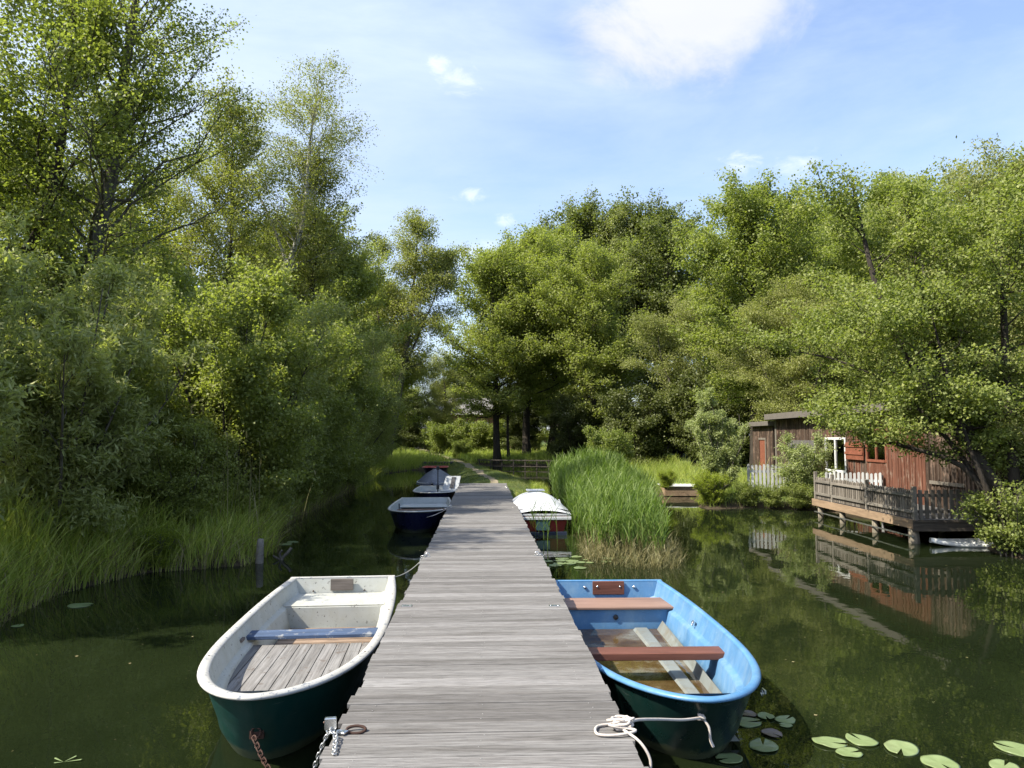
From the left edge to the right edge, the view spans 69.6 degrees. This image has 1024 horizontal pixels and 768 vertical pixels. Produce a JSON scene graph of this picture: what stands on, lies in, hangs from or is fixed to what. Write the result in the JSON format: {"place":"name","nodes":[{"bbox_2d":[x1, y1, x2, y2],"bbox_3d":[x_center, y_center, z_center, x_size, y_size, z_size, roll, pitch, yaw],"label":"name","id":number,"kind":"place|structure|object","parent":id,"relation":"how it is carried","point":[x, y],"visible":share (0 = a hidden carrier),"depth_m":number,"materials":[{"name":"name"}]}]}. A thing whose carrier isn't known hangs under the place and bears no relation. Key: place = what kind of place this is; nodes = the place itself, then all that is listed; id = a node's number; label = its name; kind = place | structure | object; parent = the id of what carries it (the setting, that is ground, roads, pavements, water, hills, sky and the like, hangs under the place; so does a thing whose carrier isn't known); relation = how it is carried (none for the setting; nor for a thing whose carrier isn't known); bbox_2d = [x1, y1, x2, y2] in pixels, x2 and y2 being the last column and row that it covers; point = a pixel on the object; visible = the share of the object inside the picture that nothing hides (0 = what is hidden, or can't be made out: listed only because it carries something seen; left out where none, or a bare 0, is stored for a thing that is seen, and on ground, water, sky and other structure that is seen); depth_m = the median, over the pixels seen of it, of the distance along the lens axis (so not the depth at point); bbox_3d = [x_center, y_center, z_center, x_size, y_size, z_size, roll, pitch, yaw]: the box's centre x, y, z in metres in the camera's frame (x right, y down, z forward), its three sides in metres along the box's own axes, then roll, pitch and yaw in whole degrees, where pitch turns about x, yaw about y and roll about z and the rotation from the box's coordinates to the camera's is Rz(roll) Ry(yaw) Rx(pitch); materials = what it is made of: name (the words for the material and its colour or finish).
{"place":"outdoors","nodes":[
{"label":"outdoors","id":0,"kind":"place"},
{"bbox_2d":[0,464,1023,767],"bbox_3d":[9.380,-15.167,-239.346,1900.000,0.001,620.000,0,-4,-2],"label":"water","id":1,"kind":"structure","parent":0,"point":[920,644],"depth_m":7.93,"materials":[{"name":"liquid"}]},
{"bbox_2d":[132,520,190,568],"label":"fern plant","id":2,"kind":"object","parent":1,"relation":"on","point":[162,537],"visible":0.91,"depth_m":11.59,"materials":[{"name":"green plant"}]},
{"bbox_2d":[0,479,365,626],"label":"dry sedge","id":3,"kind":"object","parent":1,"relation":"on","point":[339,493],"visible":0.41,"depth_m":11.66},
{"bbox_2d":[0,444,426,621],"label":"sedge","id":4,"kind":"object","parent":1,"relation":"on","point":[11,544],"visible":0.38,"depth_m":11.20,"materials":[{"name":"plant"}]},
{"bbox_2d":[137,405,316,548],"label":"dry reed stems","id":5,"kind":"object","parent":1,"relation":"in","point":[238,479],"visible":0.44,"depth_m":13.57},
{"bbox_2d":[210,405,325,520],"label":"leafy shrub","id":6,"kind":"object","parent":1,"relation":"on","point":[291,464],"visible":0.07,"depth_m":16.94,"materials":[{"name":"green plant"}]},
{"bbox_2d":[197,575,395,759],"bbox_3d":[-1.804,2.393,6.601,1.394,0.678,4.334,0,-4,-5],"label":"rowing boat","id":7,"kind":"object","parent":1,"relation":"on","point":[282,669],"visible":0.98,"depth_m":6.06,"materials":[{"name":"plastic"}]},
{"bbox_2d":[337,420,382,485],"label":"leafy shrub","id":8,"kind":"object","parent":1,"relation":"on","point":[361,475],"visible":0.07,"depth_m":28.42,"materials":[{"name":"green plant"}]},
{"bbox_2d":[388,497,450,532],"bbox_3d":[-2.251,3.228,18.034,1.508,0.658,4.356,0,-4,-3],"label":"rowing boat","id":9,"kind":"object","parent":1,"relation":"on","point":[413,521],"visible":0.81,"depth_m":16.56,"materials":[{"name":"blue plastic"}]},
{"bbox_2d":[416,469,449,485],"bbox_3d":[-2.936,3.762,28.301,1.460,1.072,4.062,0,-4,-2],"label":"covered boat","id":10,"kind":"object","parent":1,"relation":"on","point":[429,478],"visible":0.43,"depth_m":26.97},
{"bbox_2d":[413,486,455,499],"bbox_3d":[-2.441,3.640,23.465,1.428,0.618,3.356,0,-4,-3],"label":"rowing boat","id":11,"kind":"object","parent":1,"relation":"on","point":[417,491],"visible":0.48,"depth_m":22.45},
{"bbox_2d":[318,483,648,767],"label":"jetty","id":12,"kind":"object","parent":1,"relation":"in","point":[482,657],"visible":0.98,"depth_m":4.88,"materials":[{"name":"wood"}]},
{"bbox_2d":[594,713,714,767],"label":"mooring rope","id":13,"kind":"object","parent":12,"relation":"attached to","point":[624,723],"visible":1,"depth_m":3.88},
{"bbox_2d":[513,489,570,534],"bbox_3d":[0.576,3.058,17.840,1.410,0.970,4.035,0,-4,-2],"label":"covered boat","id":14,"kind":"object","parent":1,"relation":"on","point":[522,501],"visible":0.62,"depth_m":16.04,"materials":[{"name":"fabric"}]},
{"bbox_2d":[527,484,584,546],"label":"thin reeds","id":15,"kind":"object","parent":1,"relation":"in","point":[534,505],"visible":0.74,"depth_m":14.88,"materials":[{"name":"green plant"}]},
{"bbox_2d":[545,444,673,552],"bbox_3d":[2.479,2.488,19.765,3.244,1.845,14.998,0,-4,3],"label":"reed bed","id":16,"kind":"object","parent":1,"relation":"in","point":[607,482],"visible":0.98,"depth_m":14.51,"materials":[{"name":"green plant"}]},
{"bbox_2d":[560,495,693,569],"bbox_3d":[2.161,2.931,16.934,2.889,1.160,10.712,0,-4,5],"label":"reed stubble","id":17,"kind":"object","parent":1,"relation":"in","point":[661,553],"visible":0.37,"depth_m":12.63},
{"bbox_2d":[556,579,765,759],"bbox_3d":[1.162,2.395,6.500,1.444,0.658,4.074,0,-4,-2],"label":"rowing boat","id":18,"kind":"object","parent":1,"relation":"on","point":[658,648],"visible":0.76,"depth_m":6.18,"materials":[{"name":"blue plastic"}]},
{"bbox_2d":[658,484,699,495],"bbox_3d":[6.193,4.156,26.766,1.570,0.985,1.210,0,-4,1],"label":"rowing boat","id":19,"kind":"object","parent":1,"relation":"in","point":[682,490],"visible":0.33,"depth_m":26.23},
{"bbox_2d":[748,737,778,751],"bbox_3d":[1.721,2.472,5.037,0.197,0.016,0.230,-2,-5,17],"label":"lily pad","id":20,"kind":"object","parent":1,"relation":"on","point":[758,745],"visible":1,"depth_m":5.04,"materials":[{"name":"green plant"}]},
{"bbox_2d":[812,736,847,748],"bbox_3d":[2.193,2.471,5.085,0.230,0.016,0.197,-3,-6,23],"label":"lily pad","id":21,"kind":"object","parent":1,"relation":"on","point":[827,741],"visible":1,"depth_m":5.09,"materials":[{"name":"green plant"}]},
{"bbox_2d":[845,733,878,745],"bbox_3d":[2.437,2.478,5.127,0.197,0.016,0.230,3,-5,-18],"label":"lily pad","id":22,"kind":"object","parent":1,"relation":"on","point":[866,741],"visible":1,"depth_m":5.12,"materials":[{"name":"green plant"}]},
{"bbox_2d":[812,472,985,543],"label":"terrace","id":23,"kind":"structure","parent":1,"relation":"in","point":[876,504],"depth_m":15.52,"materials":[{"name":"wood"}]},
{"bbox_2d":[825,471,883,485],"bbox_3d":[9.478,3.001,20.378,0.122,1.169,1.582,3,-5,-40],"label":"picket fence","id":24,"kind":"object","parent":23,"relation":"on","point":[871,480],"visible":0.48,"depth_m":20.25,"materials":[{"name":"white paint"}]},
{"bbox_2d":[884,739,918,756],"bbox_3d":[2.639,2.467,4.991,0.215,0.018,0.248,-1,-3,30],"label":"lily pad","id":25,"kind":"object","parent":1,"relation":"on","point":[906,747],"visible":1,"depth_m":5.00,"materials":[{"name":"green plant"}]},
{"bbox_2d":[920,754,959,767],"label":"lily pad","id":26,"kind":"object","parent":1,"relation":"on","point":[934,760],"visible":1,"depth_m":4.78,"materials":[{"name":"green plant"}]},
{"bbox_2d":[929,537,993,547],"bbox_3d":[9.419,3.074,14.337,2.500,0.155,0.572,0,2,2],"label":"rowing boat","id":27,"kind":"object","parent":1,"relation":"on","point":[971,542],"visible":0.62,"depth_m":14.23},
{"bbox_2d":[993,740,1023,756],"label":"lily pad","id":28,"kind":"object","parent":1,"relation":"on","point":[1017,749],"visible":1,"depth_m":5.00,"materials":[{"name":"green plant"}]},
{"bbox_2d":[0,438,1023,620],"bbox_3d":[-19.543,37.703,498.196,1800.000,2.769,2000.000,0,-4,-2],"label":"ground","id":29,"kind":"structure","parent":0,"point":[761,504],"depth_m":22.10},
{"bbox_2d":[0,204,55,520],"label":"willow shrub","id":30,"kind":"object","parent":29,"relation":"on","point":[8,279],"visible":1,"depth_m":9.29,"materials":[{"name":"green plant"}]},
{"bbox_2d":[0,95,95,257],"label":"young tree","id":31,"kind":"object","parent":29,"relation":"on","point":[10,201],"visible":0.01,"depth_m":28.71,"materials":[{"name":"green plant"}]},
{"bbox_2d":[0,238,171,475],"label":"leafy shrub","id":32,"kind":"object","parent":29,"relation":"on","point":[32,281],"visible":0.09,"depth_m":14.85,"materials":[{"name":"green plant"}]},
{"bbox_2d":[23,71,187,315],"bbox_3d":[-13.870,-3.551,24.228,4.807,13.924,4.430,0,-4,4],"label":"birch tree","id":33,"kind":"object","parent":29,"relation":"on","point":[118,197],"visible":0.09,"depth_m":24.40,"materials":[{"name":"green plant"}]},
{"bbox_2d":[0,0,210,327],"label":"alder tree","id":34,"kind":"object","parent":29,"relation":"on","point":[93,17],"visible":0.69,"depth_m":16.00,"materials":[{"name":"green plant"}]},
{"bbox_2d":[0,222,216,498],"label":"leafy shrub","id":35,"kind":"object","parent":29,"relation":"on","point":[188,278],"visible":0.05,"depth_m":18.25,"materials":[{"name":"green plant"}]},
{"bbox_2d":[24,312,193,515],"bbox_3d":[-7.355,0.834,13.007,3.023,3.902,3.227,0,-4,1],"label":"leafy shrub","id":36,"kind":"object","parent":29,"relation":"on","point":[158,395],"visible":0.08,"depth_m":13.16,"materials":[{"name":"green plant"}]},
{"bbox_2d":[0,247,218,547],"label":"willow shrub","id":37,"kind":"object","parent":29,"relation":"on","point":[79,404],"visible":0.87,"depth_m":11.04,"materials":[{"name":"green plant"}]},
{"bbox_2d":[0,0,263,334],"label":"alder tree","id":38,"kind":"object","parent":29,"relation":"on","point":[100,232],"visible":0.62,"depth_m":16.71,"materials":[{"name":"green plant"}]},
{"bbox_2d":[89,150,224,290],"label":"young tree","id":39,"kind":"object","parent":29,"relation":"on","point":[169,220],"visible":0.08,"depth_m":32.34,"materials":[{"name":"green plant"}]},
{"bbox_2d":[122,412,253,530],"bbox_3d":[-5.954,1.695,13.348,2.257,2.337,2.430,-3,-5,38],"label":"leafy shrub","id":40,"kind":"object","parent":29,"relation":"on","point":[194,487],"visible":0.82,"depth_m":12.90,"materials":[{"name":"green plant"}]},
{"bbox_2d":[108,245,297,486],"bbox_3d":[-10.720,-0.101,23.581,7.305,7.872,7.656,-2,-5,28],"label":"leafy shrub","id":41,"kind":"object","parent":29,"relation":"on","point":[145,262],"depth_m":22.00,"materials":[{"name":"green plant"}]},
{"bbox_2d":[165,65,300,294],"bbox_3d":[-10.480,-3.942,27.530,4.850,15.244,5.263,-1,-4,14],"label":"birch tree","id":42,"kind":"object","parent":29,"relation":"on","point":[229,173],"visible":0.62,"depth_m":26.97,"materials":[{"name":"green plant"}]},
{"bbox_2d":[130,250,362,523],"bbox_3d":[-5.747,0.269,15.419,4.788,5.790,4.486,-2,-5,31],"label":"leafy shrub","id":43,"kind":"object","parent":29,"relation":"on","point":[246,385],"visible":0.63,"depth_m":14.56,"materials":[{"name":"green plant"}]},
{"bbox_2d":[143,277,364,497],"bbox_3d":[-6.702,0.399,18.790,5.507,5.934,5.772,4,-6,-42],"label":"leafy shrub","id":44,"kind":"object","parent":29,"relation":"on","point":[315,321],"visible":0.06,"depth_m":19.14,"materials":[{"name":"green alder leaves"},{"name":"dark bark"}]},
{"bbox_2d":[127,48,385,319],"bbox_3d":[-10.309,-4.995,30.227,10.222,17.965,7.448,0,-4,-2],"label":"birch tree","id":45,"kind":"object","parent":29,"relation":"on","point":[315,108],"visible":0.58,"depth_m":29.97,"materials":[{"name":"green plant"}]},
{"bbox_2d":[232,283,377,485],"bbox_3d":[-7.053,0.371,22.329,5.413,6.545,5.071,-2,-4,21],"label":"leafy shrub","id":46,"kind":"object","parent":29,"relation":"on","point":[335,458],"visible":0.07,"depth_m":22.22,"materials":[{"name":"green plant"}]},
{"bbox_2d":[286,395,338,505],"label":"leafy shrub","id":47,"kind":"object","parent":29,"relation":"on","point":[305,485],"visible":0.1,"depth_m":20.27,"materials":[{"name":"green plant"}]},
{"bbox_2d":[255,137,384,355],"bbox_3d":[-8.059,-3.333,30.978,5.060,14.657,4.663,-2,-5,24],"label":"alder tree","id":48,"kind":"object","parent":29,"relation":"on","point":[331,228],"visible":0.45,"depth_m":30.85,"materials":[{"name":"green plant"}]},
{"bbox_2d":[289,309,390,479],"bbox_3d":[-7.084,0.565,26.193,5.120,6.608,5.465,-2,-4,21],"label":"leafy shrub","id":49,"kind":"object","parent":29,"relation":"on","point":[371,394],"visible":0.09,"depth_m":26.42,"materials":[{"name":"green plant"}]},
{"bbox_2d":[314,415,366,495],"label":"leafy shrub","id":50,"kind":"object","parent":29,"relation":"on","point":[338,480],"visible":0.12,"depth_m":24.02,"materials":[{"name":"green plant"}]},
{"bbox_2d":[267,185,428,384],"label":"alder tree","id":51,"kind":"object","parent":29,"relation":"on","point":[359,284],"visible":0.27,"depth_m":42.36,"materials":[{"name":"green plant"}]},
{"bbox_2d":[292,325,405,470],"bbox_3d":[-7.554,0.860,30.599,6.294,6.782,6.596,1,-4,-12],"label":"leafy shrub","id":52,"kind":"object","parent":29,"relation":"on","point":[375,346],"visible":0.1,"depth_m":30.50,"materials":[{"name":"green plant"}]},
{"bbox_2d":[346,334,404,469],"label":"leafy shrub","id":53,"kind":"object","parent":29,"relation":"on","point":[391,365],"visible":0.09,"depth_m":34.85,"materials":[{"name":"green plant"}]},
{"bbox_2d":[332,276,438,430],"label":"alder tree","id":54,"kind":"object","parent":29,"relation":"on","point":[408,383],"visible":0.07,"depth_m":54.48,"materials":[{"name":"green plant"}]},
{"bbox_2d":[366,363,411,476],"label":"leafy shrub","id":55,"kind":"object","parent":29,"relation":"on","point":[385,429],"visible":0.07,"depth_m":38.96,"materials":[{"name":"green plant"}]},
{"bbox_2d":[348,206,473,454],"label":"birch tree","id":56,"kind":"object","parent":29,"relation":"on","point":[435,267],"visible":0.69,"depth_m":49.91,"materials":[{"name":"green plant"}]},
{"bbox_2d":[396,393,439,448],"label":"leafy shrub","id":57,"kind":"object","parent":29,"relation":"on","point":[412,432],"visible":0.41,"depth_m":77.38,"materials":[{"name":"green plant"}]},
{"bbox_2d":[408,347,475,434],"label":"alder tree","id":58,"kind":"object","parent":29,"relation":"on","point":[440,415],"visible":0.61,"depth_m":69.67,"materials":[{"name":"green plant"}]},
{"bbox_2d":[424,420,473,453],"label":"bright bush","id":59,"kind":"object","parent":29,"relation":"on","point":[441,435],"visible":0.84,"depth_m":64.91,"materials":[{"name":"green plant"}]},
{"bbox_2d":[447,439,474,457],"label":"bright bush","id":60,"kind":"object","parent":29,"relation":"on","point":[458,447],"visible":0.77,"depth_m":59.81,"materials":[{"name":"green plant"}]},
{"bbox_2d":[454,417,492,451],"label":"bright bush","id":61,"kind":"object","parent":29,"relation":"on","point":[474,429],"visible":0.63,"depth_m":66.67,"materials":[{"name":"green plant"}]},
{"bbox_2d":[470,419,512,450],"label":"bright bush","id":62,"kind":"object","parent":29,"relation":"on","point":[488,441],"visible":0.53,"depth_m":66.14,"materials":[{"name":"green plant"}]},
{"bbox_2d":[444,457,549,496],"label":"grass","id":63,"kind":"structure","parent":29,"relation":"on","point":[451,471],"depth_m":34.52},
{"bbox_2d":[426,240,578,463],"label":"alder tree","id":64,"kind":"object","parent":29,"relation":"on","point":[470,367],"visible":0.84,"depth_m":56.29,"materials":[{"name":"green plant"}]},
{"bbox_2d":[425,221,588,454],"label":"alder tree","id":65,"kind":"object","parent":29,"relation":"on","point":[530,251],"visible":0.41,"depth_m":59.72,"materials":[{"name":"green plant"}]},
{"bbox_2d":[487,284,540,459],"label":"alder tree","id":66,"kind":"object","parent":29,"relation":"on","point":[507,385],"visible":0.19,"depth_m":57.34,"materials":[{"name":"green plant"}]},
{"bbox_2d":[501,408,543,450],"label":"dark bush","id":67,"kind":"object","parent":29,"relation":"on","point":[516,426],"visible":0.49,"depth_m":65.28,"materials":[{"name":"green plant"}]},
{"bbox_2d":[517,221,627,451],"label":"lime tree","id":68,"kind":"object","parent":29,"relation":"on","point":[569,245],"visible":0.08,"depth_m":65.98,"materials":[{"name":"green plant"}]},
{"bbox_2d":[536,392,609,457],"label":"dark bush","id":69,"kind":"object","parent":29,"relation":"on","point":[569,422],"visible":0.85,"depth_m":53.53,"materials":[{"name":"green plant"}]},
{"bbox_2d":[497,181,671,389],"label":"oak tree","id":70,"kind":"object","parent":29,"relation":"on","point":[587,219],"visible":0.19,"depth_m":72.84,"materials":[{"name":"green plant"}]},
{"bbox_2d":[382,446,812,508],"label":"tall grass","id":71,"kind":"structure","parent":29,"relation":"on","point":[478,454],"depth_m":39.43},
{"bbox_2d":[521,233,678,429],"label":"alder tree","id":72,"kind":"object","parent":29,"relation":"on","point":[578,300],"visible":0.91,"depth_m":54.34,"materials":[{"name":"green plant"}]},
{"bbox_2d":[581,425,636,462],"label":"bright bush","id":73,"kind":"object","parent":29,"relation":"on","point":[616,441],"visible":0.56,"depth_m":39.57,"materials":[{"name":"green plant"}]},
{"bbox_2d":[596,198,674,400],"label":"birch tree","id":74,"kind":"object","parent":29,"relation":"on","point":[613,228],"visible":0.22,"depth_m":70.81,"materials":[{"name":"green plant"}]},
{"bbox_2d":[590,382,687,466],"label":"dark bush","id":75,"kind":"object","parent":29,"relation":"on","point":[644,425],"visible":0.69,"depth_m":45.21,"materials":[{"name":"green plant"}]},
{"bbox_2d":[633,367,693,457],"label":"dark bush","id":76,"kind":"object","parent":29,"relation":"on","point":[680,454],"visible":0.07,"depth_m":60.25,"materials":[{"name":"green plant"}]},
{"bbox_2d":[600,187,733,384],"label":"oak tree","id":77,"kind":"object","parent":29,"relation":"on","point":[660,279],"visible":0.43,"depth_m":67.71,"materials":[{"name":"green plant"}]},
{"bbox_2d":[657,469,678,488],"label":"fern bush","id":78,"kind":"object","parent":29,"relation":"on","point":[665,479],"visible":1,"depth_m":25.52,"materials":[{"name":"green plant"}]},
{"bbox_2d":[607,283,736,465],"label":"willow tree","id":79,"kind":"object","parent":29,"relation":"on","point":[655,325],"visible":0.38,"depth_m":47.45,"materials":[{"name":"green plant"}]},
{"bbox_2d":[647,357,766,464],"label":"dark bush","id":80,"kind":"object","parent":29,"relation":"on","point":[680,400],"visible":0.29,"depth_m":42.99,"materials":[{"name":"green plant"}]},
{"bbox_2d":[689,468,731,505],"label":"fern bush","id":81,"kind":"object","parent":29,"relation":"on","point":[707,486],"visible":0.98,"depth_m":21.95,"materials":[{"name":"green plant"}]},
{"bbox_2d":[684,385,749,494],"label":"willow shrub","id":82,"kind":"object","parent":29,"relation":"on","point":[710,430],"visible":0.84,"depth_m":22.81,"materials":[{"name":"green plant"}]},
{"bbox_2d":[732,479,761,505],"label":"plant","id":83,"kind":"object","parent":29,"relation":"on","point":[748,491],"visible":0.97,"depth_m":22.03,"materials":[{"name":"green plant"}]},
{"bbox_2d":[660,165,846,469],"bbox_3d":[11.675,-3.072,36.065,9.770,14.773,9.392,0,-4,-2],"label":"alder tree","id":84,"kind":"object","parent":29,"relation":"on","point":[748,222],"visible":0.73,"depth_m":34.83,"materials":[{"name":"green plant"}]},
{"bbox_2d":[746,421,775,477],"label":"wooden shed","id":85,"kind":"structure","parent":29,"relation":"on","point":[763,442],"depth_m":30.13,"materials":[{"name":"wood"}]},
{"bbox_2d":[756,483,786,508],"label":"plant","id":86,"kind":"object","parent":29,"relation":"on","point":[773,498],"visible":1,"depth_m":21.52,"materials":[{"name":"green plant"}]},
{"bbox_2d":[712,352,835,466],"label":"dark bush","id":87,"kind":"object","parent":29,"relation":"on","point":[738,410],"visible":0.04,"depth_m":41.22,"materials":[{"name":"green plant"}]},
{"bbox_2d":[698,270,854,432],"bbox_3d":[12.028,-0.507,31.889,4.801,8.975,7.091,3,-5,-36],"label":"willow tree","id":88,"kind":"object","parent":29,"relation":"on","point":[784,398],"visible":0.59,"depth_m":31.78,"materials":[{"name":"green plant"}]},
{"bbox_2d":[747,464,816,490],"bbox_3d":[8.257,3.090,22.491,2.025,1.295,0.122,-1,-4,14],"label":"picket fence","id":89,"kind":"object","parent":29,"relation":"on","point":[752,471],"visible":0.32,"depth_m":22.59,"materials":[{"name":"white paint"}]},
{"bbox_2d":[717,190,861,401],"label":"alder tree","id":90,"kind":"object","parent":29,"relation":"on","point":[822,246],"visible":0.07,"depth_m":43.63,"materials":[{"name":"green plant"}]},
{"bbox_2d":[781,480,812,509],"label":"plant","id":91,"kind":"object","parent":29,"relation":"on","point":[796,496],"visible":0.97,"depth_m":21.17,"materials":[{"name":"green plant"}]},
{"bbox_2d":[770,430,840,506],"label":"leafy shrub","id":92,"kind":"object","parent":29,"relation":"on","point":[803,473],"visible":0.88,"depth_m":21.58,"materials":[{"name":"green plant"}]},
{"bbox_2d":[725,155,1023,550],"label":"alder tree","id":93,"kind":"object","parent":29,"relation":"on","point":[955,405],"visible":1,"depth_m":14.03,"materials":[{"name":"green plant"}]},
{"bbox_2d":[805,166,967,393],"bbox_3d":[18.843,-3.104,36.097,9.392,14.773,9.770,1,-4,-12],"label":"alder tree","id":94,"kind":"object","parent":29,"relation":"on","point":[889,179],"visible":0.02,"depth_m":36.08,"materials":[{"name":"green plant"}]},
{"bbox_2d":[764,393,1023,509],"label":"wooden cabin","id":95,"kind":"object","parent":29,"relation":"on","point":[904,472],"visible":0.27,"depth_m":19.84,"materials":[{"name":"wood"}]},
{"bbox_2d":[824,437,846,472],"bbox_3d":[10.154,2.218,23.079,0.090,1.080,1.550,0,-4,1],"label":"window","id":96,"kind":"structure","parent":95,"relation":"in","point":[839,456],"depth_m":22.97,"materials":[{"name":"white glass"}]},
{"bbox_2d":[865,436,886,462],"bbox_3d":[10.093,1.762,20.380,0.090,0.800,1.200,0,-4,1],"label":"window","id":97,"kind":"structure","parent":95,"relation":"in","point":[877,454],"depth_m":20.34,"materials":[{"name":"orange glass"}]},
{"bbox_2d":[802,156,994,404],"bbox_3d":[14.587,-2.244,27.474,7.513,11.818,7.816,-2,-5,28],"label":"alder tree","id":98,"kind":"object","parent":29,"relation":"on","point":[880,189],"visible":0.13,"depth_m":27.55,"materials":[{"name":"green plant"}]},
{"bbox_2d":[830,133,1023,483],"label":"willow tree","id":99,"kind":"object","parent":29,"relation":"on","point":[976,182],"visible":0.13,"depth_m":22.39,"materials":[{"name":"green plant"}]},
{"bbox_2d":[951,475,1023,557],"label":"leafy shrub","id":100,"kind":"object","parent":29,"relation":"on","point":[992,529],"visible":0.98,"depth_m":13.00,"materials":[{"name":"green plant"}]},
{"bbox_2d":[985,357,1023,482],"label":"leafy shrub","id":101,"kind":"object","parent":29,"relation":"on","point":[1020,431],"visible":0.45,"depth_m":13.59,"materials":[{"name":"green plant"}]},
{"bbox_2d":[0,0,1023,435],"label":"sky","id":102,"kind":"structure","parent":0,"point":[488,113],"materials":[{"name":"blue"}]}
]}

